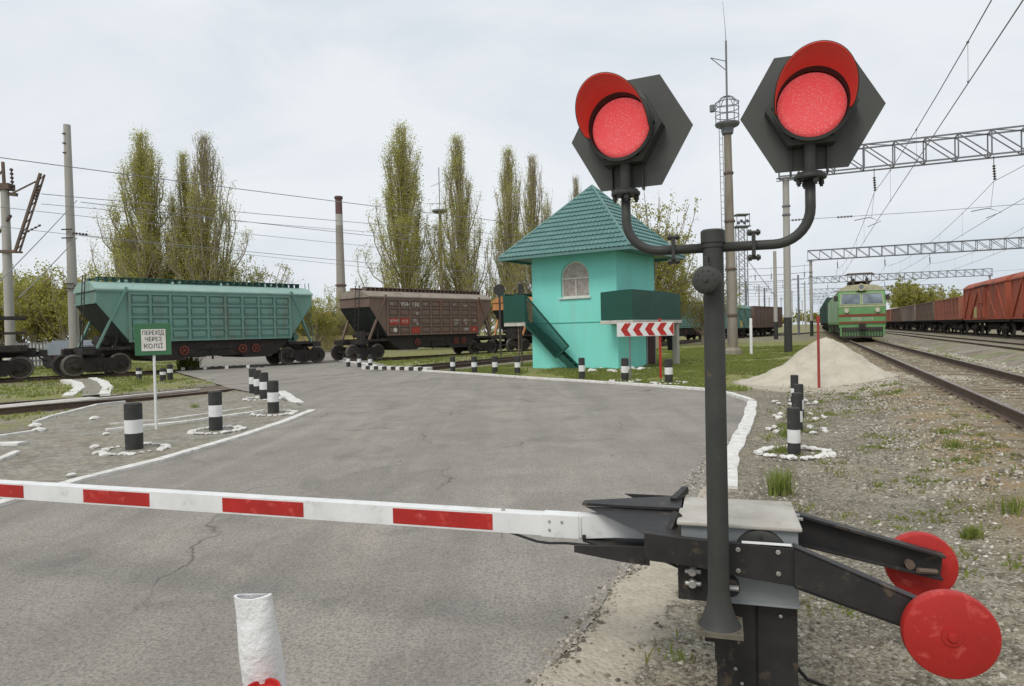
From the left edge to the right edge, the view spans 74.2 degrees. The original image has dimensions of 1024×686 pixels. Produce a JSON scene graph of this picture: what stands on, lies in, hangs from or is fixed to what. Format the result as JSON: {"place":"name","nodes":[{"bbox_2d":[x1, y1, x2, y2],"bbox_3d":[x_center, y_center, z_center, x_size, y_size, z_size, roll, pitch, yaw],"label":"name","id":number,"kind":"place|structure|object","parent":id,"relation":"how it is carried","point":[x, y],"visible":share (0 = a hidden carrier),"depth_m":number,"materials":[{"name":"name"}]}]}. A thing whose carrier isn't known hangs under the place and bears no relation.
{"place":"outdoors","nodes":[
{"label":"outdoors","id":0,"kind":"place"},
{"bbox_2d":[2,207,498,258],"bbox_3d":[-3.225,-7.428,55.871,0.024,0.742,66.850,0,1,39],"label":"overhead wire","id":1,"kind":"object","parent":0,"point":[225,231],"visible":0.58,"depth_m":38.80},
{"bbox_2d":[0,226,530,283],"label":"overhead wire","id":2,"kind":"object","parent":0,"point":[237,253],"visible":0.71,"depth_m":39.63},
{"bbox_2d":[45,204,505,242],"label":"overhead wire","id":3,"kind":"object","parent":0,"point":[255,222],"visible":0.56,"depth_m":41.78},
{"bbox_2d":[45,194,519,235],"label":"overhead wire","id":4,"kind":"object","parent":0,"point":[263,214],"visible":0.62,"depth_m":42.23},
{"bbox_2d":[81,202,503,249],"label":"overhead wire","id":5,"kind":"object","parent":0,"point":[273,224],"visible":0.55,"depth_m":44.01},
{"bbox_2d":[82,235,529,276],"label":"overhead wire","id":6,"kind":"object","parent":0,"point":[287,255],"visible":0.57,"depth_m":44.56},
{"bbox_2d":[0,157,695,241],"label":"overhead wire","id":7,"kind":"object","parent":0,"point":[242,189],"visible":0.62,"depth_m":33.59,"materials":[{"name":"metal"}]},
{"bbox_2d":[0,348,746,685],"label":"road","id":8,"kind":"structure","parent":0,"point":[90,594],"depth_m":5.16,"materials":[{"name":"asphalt"}]},
{"bbox_2d":[173,357,202,369],"bbox_3d":[-16.325,0.957,34.233,1.601,0.824,1.498,-1,1,0],"label":"grass tuft","id":9,"kind":"object","parent":8,"relation":"on","point":[188,362],"visible":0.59,"depth_m":34.04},
{"bbox_2d":[362,365,431,370],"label":"chequered kerb","id":10,"kind":"structure","parent":8,"relation":"on","point":[414,368],"depth_m":29.24,"materials":[{"name":"black paint"}]},
{"bbox_2d":[0,323,1023,685],"bbox_3d":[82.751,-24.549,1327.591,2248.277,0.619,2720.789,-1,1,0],"label":"ground","id":11,"kind":"structure","parent":0,"point":[646,599],"depth_m":5.19,"materials":[{"name":"gravel"}]},
{"bbox_2d":[0,162,45,359],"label":"catenary pole","id":12,"kind":"object","parent":11,"relation":"on","point":[6,251],"visible":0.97,"depth_m":33.77,"materials":[{"name":"concrete"}]},
{"bbox_2d":[16,342,49,365],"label":"picket fence","id":13,"kind":"object","parent":11,"relation":"on","point":[36,360],"visible":0.27,"depth_m":41.42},
{"bbox_2d":[0,258,112,345],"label":"thicket","id":14,"kind":"object","parent":11,"relation":"on","point":[41,304],"visible":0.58,"depth_m":51.07,"materials":[{"name":"green plant"}]},
{"bbox_2d":[42,340,102,367],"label":"covered trailer","id":15,"kind":"object","parent":11,"relation":"on","point":[53,348],"visible":0.34,"depth_m":40.27,"materials":[{"name":"metal"}]},
{"bbox_2d":[60,379,84,396],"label":"kerb","id":16,"kind":"structure","parent":11,"relation":"on","point":[77,385],"depth_m":23.17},
{"bbox_2d":[61,124,87,355],"bbox_3d":[-22.889,-4.836,35.728,1.553,13.403,0.654,-1,1,14],"label":"concrete pole","id":17,"kind":"object","parent":11,"relation":"on","point":[73,323],"visible":0.68,"depth_m":35.73,"materials":[{"name":"concrete"}]},
{"bbox_2d":[32,401,125,422],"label":"kerb","id":18,"kind":"structure","parent":11,"relation":"on","point":[62,413],"depth_m":14.96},
{"bbox_2d":[71,378,101,395],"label":"footpath","id":19,"kind":"structure","parent":11,"relation":"on","point":[92,387],"depth_m":23.09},
{"bbox_2d":[0,388,200,407],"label":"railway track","id":20,"kind":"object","parent":11,"relation":"on","point":[71,400],"visible":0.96,"depth_m":17.61,"materials":[{"name":"metal"}]},
{"bbox_2d":[89,377,112,395],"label":"kerb","id":21,"kind":"structure","parent":11,"relation":"on","point":[104,384],"depth_m":22.77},
{"bbox_2d":[78,123,196,283],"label":"poplar tree","id":22,"kind":"object","parent":11,"relation":"on","point":[141,163],"visible":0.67,"depth_m":58.99,"materials":[{"name":"green plant"}]},
{"bbox_2d":[0,392,307,498],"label":"walkway","id":23,"kind":"structure","parent":11,"relation":"on","point":[58,450],"depth_m":10.98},
{"bbox_2d":[92,442,171,455],"bbox_3d":[-5.382,1.505,9.596,0.935,0.069,0.955,0,1,41],"label":"stone circle","id":24,"kind":"object","parent":23,"relation":"on","point":[104,452],"visible":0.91,"depth_m":9.40,"materials":[{"name":"stone"}]},
{"bbox_2d":[123,402,143,449],"bbox_3d":[-5.410,1.249,9.687,0.232,0.794,0.236,-2,1,-35],"label":"bollard","id":25,"kind":"object","parent":23,"relation":"on","point":[133,422],"visible":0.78,"depth_m":9.59,"materials":[{"name":"white paint"}]},
{"bbox_2d":[134,323,171,428],"bbox_3d":[-6.195,0.643,11.734,0.560,1.965,0.075,-2,1,-24],"label":"pedestrian sign","id":26,"kind":"object","parent":23,"relation":"on","point":[154,339],"visible":0.99,"depth_m":11.71,"materials":[{"name":"metal"}]},
{"bbox_2d":[208,391,222,430],"bbox_3d":[-5.022,1.207,11.471,0.216,0.794,0.213,0,1,38],"label":"bollard","id":27,"kind":"object","parent":23,"relation":"on","point":[215,410],"visible":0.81,"depth_m":11.38,"materials":[{"name":"white paint"}]},
{"bbox_2d":[186,425,246,434],"bbox_3d":[-4.953,1.461,11.363,0.950,0.083,0.939,-1,1,0],"label":"stone circle","id":28,"kind":"object","parent":23,"relation":"on","point":[235,429],"visible":0.91,"depth_m":11.22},
{"bbox_2d":[253,370,260,394],"bbox_3d":[-6.868,1.124,18.282,0.197,0.794,0.200,-2,1,-5],"label":"bollard","id":29,"kind":"object","parent":23,"relation":"on","point":[256,381],"visible":0.66,"depth_m":18.19,"materials":[{"name":"white paint"}]},
{"bbox_2d":[259,372,267,398],"bbox_3d":[-6.244,1.133,17.055,0.217,0.794,0.220,-2,1,-26],"label":"bollard","id":30,"kind":"object","parent":23,"relation":"on","point":[263,378],"visible":0.73,"depth_m":16.96,"materials":[{"name":"white paint"}]},
{"bbox_2d":[267,380,278,413],"bbox_3d":[-4.875,1.161,13.823,0.224,0.794,0.221,-1,1,0],"label":"bollard","id":31,"kind":"object","parent":23,"relation":"on","point":[273,395],"visible":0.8,"depth_m":13.73,"materials":[{"name":"white paint"}]},
{"bbox_2d":[0,409,315,506],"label":"kerb","id":32,"kind":"structure","parent":11,"relation":"on","point":[4,501],"depth_m":8.97,"materials":[{"name":"concrete"}]},
{"bbox_2d":[106,386,232,399],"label":"crossing planks","id":33,"kind":"object","parent":11,"relation":"on","point":[212,388],"visible":0.18,"depth_m":20.15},
{"bbox_2d":[109,406,251,424],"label":"kerb","id":34,"kind":"structure","parent":11,"relation":"on","point":[183,416],"depth_m":13.36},
{"bbox_2d":[105,410,264,430],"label":"kerb","id":35,"kind":"structure","parent":11,"relation":"on","point":[178,422],"depth_m":12.52,"materials":[{"name":"concrete"}]},
{"bbox_2d":[157,149,221,279],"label":"poplar tree","id":36,"kind":"object","parent":11,"relation":"on","point":[181,174],"visible":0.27,"depth_m":61.38,"materials":[{"name":"green plant"}]},
{"bbox_2d":[149,130,262,283],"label":"poplar tree","id":37,"kind":"object","parent":11,"relation":"on","point":[205,258],"visible":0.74,"depth_m":59.95,"materials":[{"name":"green plant"}]},
{"bbox_2d":[181,364,263,369],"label":"chequered kerb","id":38,"kind":"structure","parent":11,"relation":"on","point":[220,367],"depth_m":34.11,"materials":[{"name":"black paint"}]},
{"bbox_2d":[213,252,268,286],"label":"maple tree","id":39,"kind":"object","parent":11,"relation":"on","point":[249,276],"visible":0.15,"depth_m":62.45,"materials":[{"name":"green plant"}]},
{"bbox_2d":[202,262,303,287],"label":"maple tree","id":40,"kind":"object","parent":11,"relation":"on","point":[286,270],"visible":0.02,"depth_m":67.13,"materials":[{"name":"green plant"}]},
{"bbox_2d":[234,593,285,685],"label":"pipe post","id":41,"kind":"object","parent":11,"relation":"on","point":[260,653],"visible":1,"depth_m":1.90,"materials":[{"name":"white paint"}]},
{"bbox_2d":[279,391,303,403],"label":"kerb","id":42,"kind":"structure","parent":11,"relation":"on","point":[289,397],"depth_m":17.21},
{"bbox_2d":[81,316,502,346],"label":"undergrowth","id":43,"kind":"object","parent":11,"relation":"on","point":[298,330],"visible":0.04,"depth_m":73.13,"materials":[{"name":"green plant"}]},
{"bbox_2d":[297,285,340,341],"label":"maple tree","id":44,"kind":"object","parent":11,"relation":"on","point":[323,319],"visible":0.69,"depth_m":61.72,"materials":[{"name":"green plant"}]},
{"bbox_2d":[281,335,367,351],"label":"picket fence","id":45,"kind":"object","parent":11,"relation":"on","point":[328,346],"visible":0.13,"depth_m":63.79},
{"bbox_2d":[319,299,353,345],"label":"maple tree","id":46,"kind":"object","parent":11,"relation":"on","point":[349,331],"visible":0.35,"depth_m":71.39,"materials":[{"name":"green plant"}]},
{"bbox_2d":[334,196,346,314],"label":"factory chimney","id":47,"kind":"object","parent":11,"relation":"on","point":[340,279],"visible":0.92,"depth_m":148.90,"materials":[{"name":"brick"}]},
{"bbox_2d":[0,333,782,414],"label":"railway track","id":48,"kind":"structure","parent":11,"relation":"on","point":[79,404],"depth_m":18.89,"materials":[{"name":"metal"}]},
{"bbox_2d":[351,114,453,289],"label":"poplar tree","id":49,"kind":"object","parent":11,"relation":"on","point":[404,195],"visible":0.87,"depth_m":65.02,"materials":[{"name":"green plant"}]},
{"bbox_2d":[0,345,807,421],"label":"grass","id":50,"kind":"structure","parent":11,"relation":"on","point":[733,365],"depth_m":26.20,"materials":[{"name":"plant"}]},
{"bbox_2d":[0,332,816,382],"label":"railway track","id":51,"kind":"structure","parent":11,"relation":"on","point":[39,378],"depth_m":32.27,"materials":[{"name":"metal"}]},
{"bbox_2d":[0,316,47,378],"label":"gondola wagon","id":52,"kind":"object","parent":51,"relation":"on","point":[19,364],"visible":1,"depth_m":28.61,"materials":[{"name":"metal"}]},
{"bbox_2d":[51,274,324,376],"bbox_3d":[-15.813,-0.933,34.744,3.260,4.533,13.050,0,1,43],"label":"hopper wagon","id":53,"kind":"object","parent":51,"relation":"on","point":[225,318],"visible":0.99,"depth_m":32.93,"materials":[{"name":"teal paint"}]},
{"bbox_2d":[331,285,496,360],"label":"hopper wagon","id":54,"kind":"object","parent":51,"relation":"on","point":[380,320],"visible":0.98,"depth_m":43.06,"materials":[{"name":"brown paint"}]},
{"bbox_2d":[491,292,532,351],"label":"hopper wagon","id":55,"kind":"object","parent":51,"relation":"on","point":[510,341],"visible":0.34,"depth_m":52.64,"materials":[{"name":"orange paint"}]},
{"bbox_2d":[661,304,700,341],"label":"hopper wagon","id":56,"kind":"object","parent":51,"relation":"on","point":[687,330],"visible":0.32,"depth_m":75.84,"materials":[{"name":"teal paint"}]},
{"bbox_2d":[725,305,750,336],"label":"covered goods wagon","id":57,"kind":"object","parent":51,"relation":"on","point":[744,314],"visible":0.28,"depth_m":90.32,"materials":[{"name":"teal paint"}]},
{"bbox_2d":[739,306,782,336],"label":"gondola wagon","id":58,"kind":"object","parent":51,"relation":"on","point":[762,317],"visible":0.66,"depth_m":97.12,"materials":[{"name":"brown paint"}]},
{"bbox_2d":[425,133,495,302],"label":"poplar tree","id":59,"kind":"object","parent":11,"relation":"on","point":[457,173],"visible":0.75,"depth_m":67.19,"materials":[{"name":"green plant"}]},
{"bbox_2d":[449,261,531,335],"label":"maple tree","id":60,"kind":"object","parent":11,"relation":"on","point":[491,314],"visible":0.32,"depth_m":64.73,"materials":[{"name":"green plant"}]},
{"bbox_2d":[494,284,504,354],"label":"signal","id":61,"kind":"object","parent":11,"relation":"on","point":[499,290],"visible":0.88,"depth_m":43.90,"materials":[{"name":"black paint"}]},
{"bbox_2d":[0,479,1001,685],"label":"level crossing barrier","id":62,"kind":"object","parent":11,"relation":"on","point":[776,565],"visible":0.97,"depth_m":2.86,"materials":[{"name":"metal"}]},
{"bbox_2d":[572,40,885,643],"bbox_3d":[0.775,0.029,2.508,1.163,2.195,0.371,-1,1,17],"label":"crossing signal","id":63,"kind":"object","parent":62,"relation":"attached to","point":[812,108],"visible":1,"depth_m":2.57,"materials":[{"name":"black metal"}]},
{"bbox_2d":[482,145,539,328],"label":"poplar tree","id":64,"kind":"object","parent":11,"relation":"on","point":[511,231],"visible":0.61,"depth_m":69.22,"materials":[{"name":"green plant"}]},
{"bbox_2d":[516,153,552,293],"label":"poplar tree","id":65,"kind":"object","parent":11,"relation":"on","point":[532,185],"visible":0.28,"depth_m":73.26,"materials":[{"name":"green plant"}]},
{"bbox_2d":[422,370,754,401],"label":"kerb","id":66,"kind":"structure","parent":11,"relation":"on","point":[739,396],"depth_m":19.64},
{"bbox_2d":[498,185,684,368],"bbox_3d":[3.466,-2.799,28.770,6.121,7.824,5.589,-1,1,35],"label":"crossing keeper booth","id":67,"kind":"object","parent":11,"relation":"on","point":[592,272],"visible":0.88,"depth_m":27.31,"materials":[{"name":"teal paint"}]},
{"bbox_2d":[559,261,590,299],"bbox_3d":[2.543,-2.533,27.249,1.460,1.510,0.220,-1,1,35],"label":"window","id":68,"kind":"structure","parent":67,"relation":"in","point":[575,276],"depth_m":27.33,"materials":[{"name":"grey glass"}]},
{"bbox_2d":[646,336,655,364],"bbox_3d":[5.892,0.020,28.730,0.050,1.840,0.960,-1,1,35],"label":"door","id":69,"kind":"structure","parent":67,"relation":"in","point":[650,340],"depth_m":28.69,"materials":[{"name":"grey paint"}]},
{"bbox_2d":[621,358,628,380],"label":"bollard","id":70,"kind":"object","parent":11,"relation":"on","point":[624,369],"visible":0.84,"depth_m":20.19,"materials":[{"name":"white paint"}]},
{"bbox_2d":[617,318,673,377],"bbox_3d":[4.213,0.223,21.349,1.838,1.980,0.110,-1,1,-6],"label":"chevron board","id":71,"kind":"object","parent":11,"relation":"on","point":[659,328],"visible":0.98,"depth_m":21.30,"materials":[{"name":"red paint"}]},
{"bbox_2d":[617,187,700,346],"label":"maple tree","id":72,"kind":"object","parent":11,"relation":"on","point":[668,270],"visible":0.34,"depth_m":54.40,"materials":[{"name":"green plant"}]},
{"bbox_2d":[664,359,672,382],"bbox_3d":[4.422,0.848,19.112,0.221,0.804,0.224,-2,1,5],"label":"bollard","id":73,"kind":"object","parent":11,"relation":"on","point":[668,365],"visible":0.82,"depth_m":19.02,"materials":[{"name":"white paint"}]},
{"bbox_2d":[660,253,696,324],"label":"maple tree","id":74,"kind":"object","parent":11,"relation":"on","point":[687,288],"visible":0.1,"depth_m":63.44,"materials":[{"name":"green plant"}]},
{"bbox_2d":[660,266,747,344],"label":"maple tree","id":75,"kind":"object","parent":11,"relation":"on","point":[694,311],"visible":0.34,"depth_m":57.48,"materials":[{"name":"green plant"}]},
{"bbox_2d":[710,8,742,354],"bbox_3d":[11.693,-8.742,36.751,1.346,19.403,1.346,0,1,45],"label":"platform mast","id":76,"kind":"object","parent":11,"relation":"on","point":[726,126],"visible":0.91,"depth_m":36.60,"materials":[{"name":"concrete"}]},
{"bbox_2d":[727,401,756,488],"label":"kerb","id":77,"kind":"structure","parent":11,"relation":"on","point":[736,444],"depth_m":9.06,"materials":[{"name":"concrete"}]},
{"bbox_2d":[734,213,750,334],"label":"floodlight tower","id":78,"kind":"structure","parent":11,"relation":"on","point":[738,226],"depth_m":119.06,"materials":[{"name":"metal"}]},
{"bbox_2d":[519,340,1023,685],"bbox_3d":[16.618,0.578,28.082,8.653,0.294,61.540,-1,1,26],"label":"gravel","id":79,"kind":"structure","parent":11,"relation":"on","point":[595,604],"depth_m":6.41,"materials":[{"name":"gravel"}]},
{"bbox_2d":[787,407,800,454],"bbox_3d":[3.456,1.128,8.304,0.148,0.684,0.150,-1,1,36],"label":"bollard","id":80,"kind":"object","parent":79,"relation":"on","point":[793,433],"visible":0.77,"depth_m":8.24,"materials":[{"name":"white paint"}]},
{"bbox_2d":[941,437,969,448],"bbox_3d":[5.080,1.133,7.761,0.284,0.154,0.342,-1,1,36],"label":"grass tuft","id":81,"kind":"object","parent":79,"relation":"on","point":[954,444],"visible":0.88,"depth_m":7.75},
{"bbox_2d":[773,251,777,338],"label":"concrete pole","id":82,"kind":"object","parent":11,"relation":"on","point":[775,296],"visible":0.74,"depth_m":73.78,"materials":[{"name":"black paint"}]},
{"bbox_2d":[761,463,799,496],"bbox_3d":[2.522,1.287,6.361,0.415,0.294,0.412,-1,1,23],"label":"grass tuft","id":83,"kind":"object","parent":11,"relation":"on","point":[778,484],"visible":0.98,"depth_m":6.33,"materials":[{"name":"plant"}]},
{"bbox_2d":[791,392,802,430],"bbox_3d":[4.243,1.078,10.074,0.148,0.684,0.150,-2,1,22],"label":"bollard","id":84,"kind":"object","parent":11,"relation":"on","point":[796,399],"visible":0.51,"depth_m":10.01,"materials":[{"name":"white paint"}]},
{"bbox_2d":[733,337,898,386],"bbox_3d":[8.568,0.478,18.317,5.395,1.275,4.420,-1,1,0],"label":"sand heap","id":85,"kind":"object","parent":11,"relation":"on","point":[841,364],"visible":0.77,"depth_m":17.78,"materials":[{"name":"sand"}]},
{"bbox_2d":[816,316,819,387],"bbox_3d":[7.579,0.270,16.743,0.070,1.880,0.064,-1,1,0],"label":"marker post","id":86,"kind":"object","parent":11,"relation":"on","point":[818,346],"visible":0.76,"depth_m":16.72,"materials":[{"name":"metal"}]},
{"bbox_2d":[639,347,1023,663],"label":"weeds","id":87,"kind":"object","parent":11,"relation":"on","point":[966,573],"visible":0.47,"depth_m":7.22,"materials":[{"name":"green plant"}]},
{"bbox_2d":[782,273,962,328],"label":"distant wood","id":88,"kind":"object","parent":11,"relation":"on","point":[905,296],"visible":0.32,"depth_m":165.96,"materials":[{"name":"green plant"}]},
{"bbox_2d":[776,125,1023,351],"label":"portal gantry","id":89,"kind":"object","parent":11,"relation":"on","point":[786,206],"visible":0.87,"depth_m":36.68,"materials":[{"name":"metal"}]},
{"bbox_2d":[823,0,1023,298],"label":"contact line","id":90,"kind":"object","parent":89,"relation":"hanging from","point":[967,42],"visible":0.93,"depth_m":17.93,"materials":[{"name":"metal"}]},
{"bbox_2d":[808,268,992,295],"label":"portal gantry","id":91,"kind":"object","parent":11,"relation":"on","point":[973,274],"visible":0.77,"depth_m":132.82,"materials":[{"name":"metal"}]},
{"bbox_2d":[807,237,1023,335],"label":"portal gantry","id":92,"kind":"object","parent":11,"relation":"on","point":[831,258],"visible":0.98,"depth_m":85.32,"materials":[{"name":"metal"}]},
{"bbox_2d":[816,326,1023,458],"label":"railway track","id":93,"kind":"structure","parent":11,"relation":"on","point":[1003,412],"depth_m":14.66,"materials":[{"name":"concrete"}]},
{"bbox_2d":[825,290,838,334],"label":"electric locomotive","id":94,"kind":"object","parent":93,"relation":"on","point":[830,325],"visible":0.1,"depth_m":68.44,"materials":[{"name":"green paint"}]},
{"bbox_2d":[832,272,889,338],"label":"electric locomotive","id":95,"kind":"object","parent":93,"relation":"on","point":[858,309],"visible":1,"depth_m":47.33,"materials":[{"name":"green paint"}]},
{"bbox_2d":[877,330,1023,367],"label":"ballast bed","id":96,"kind":"object","parent":11,"relation":"on","point":[1012,358],"visible":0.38,"depth_m":33.26,"materials":[{"name":"gravel"}]},
{"bbox_2d":[885,331,1023,350],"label":"railway track","id":97,"kind":"structure","parent":96,"relation":"on","point":[1006,347],"depth_m":40.02,"materials":[{"name":"metal"}]},
{"bbox_2d":[885,329,1023,342],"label":"ballast bed","id":98,"kind":"object","parent":11,"relation":"on","point":[992,338],"visible":0.13,"depth_m":55.31,"materials":[{"name":"gravel"}]},
{"bbox_2d":[885,328,1023,338],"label":"railway track","id":99,"kind":"structure","parent":98,"relation":"on","point":[990,335],"depth_m":60.88,"materials":[{"name":"metal"}]},
{"bbox_2d":[891,307,907,329],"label":"gondola wagon","id":100,"kind":"object","parent":99,"relation":"on","point":[896,316],"visible":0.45,"depth_m":103.66,"materials":[{"name":"brown paint"}]},
{"bbox_2d":[902,305,933,330],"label":"gondola wagon","id":101,"kind":"object","parent":99,"relation":"on","point":[909,315],"visible":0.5,"depth_m":90.42,"materials":[{"name":"grey paint"}]},
{"bbox_2d":[916,301,956,331],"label":"gondola wagon","id":102,"kind":"object","parent":99,"relation":"on","point":[925,314],"visible":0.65,"depth_m":77.41,"materials":[{"name":"brown paint"}]},
{"bbox_2d":[935,296,990,333],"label":"gondola wagon","id":103,"kind":"object","parent":99,"relation":"on","point":[948,311],"visible":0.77,"depth_m":63.94,"materials":[{"name":"paint"}]},
{"bbox_2d":[963,272,1023,336],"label":"covered goods wagon","id":104,"kind":"object","parent":99,"relation":"on","point":[987,303],"visible":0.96,"depth_m":50.42,"materials":[{"name":"red paint"}]},
{"bbox_2d":[1010,271,1023,331],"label":"covered goods wagon","id":105,"kind":"object","parent":99,"relation":"on","point":[1017,296],"visible":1,"depth_m":43.51,"materials":[{"name":"red paint"}]},
{"bbox_2d":[958,522,989,539],"bbox_3d":[3.237,1.322,4.744,0.195,0.109,0.182,0,1,38],"label":"grass tuft","id":106,"kind":"object","parent":11,"relation":"on","point":[971,532],"visible":0.89,"depth_m":4.72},
{"bbox_2d":[987,490,1023,516],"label":"grass tuft","id":107,"kind":"object","parent":11,"relation":"on","point":[1014,508],"visible":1,"depth_m":5.19,"materials":[{"name":"plant"}]},
{"bbox_2d":[0,0,1023,342],"label":"sky","id":108,"kind":"structure","parent":0,"point":[302,98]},
{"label":"portal gantry","id":109,"kind":"object","parent":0,"visible":0},
{"bbox_2d":[872,165,1023,283],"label":"contact line","id":110,"kind":"object","parent":109,"relation":"hanging from","point":[952,222],"visible":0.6,"depth_m":41.46,"materials":[{"name":"metal"}]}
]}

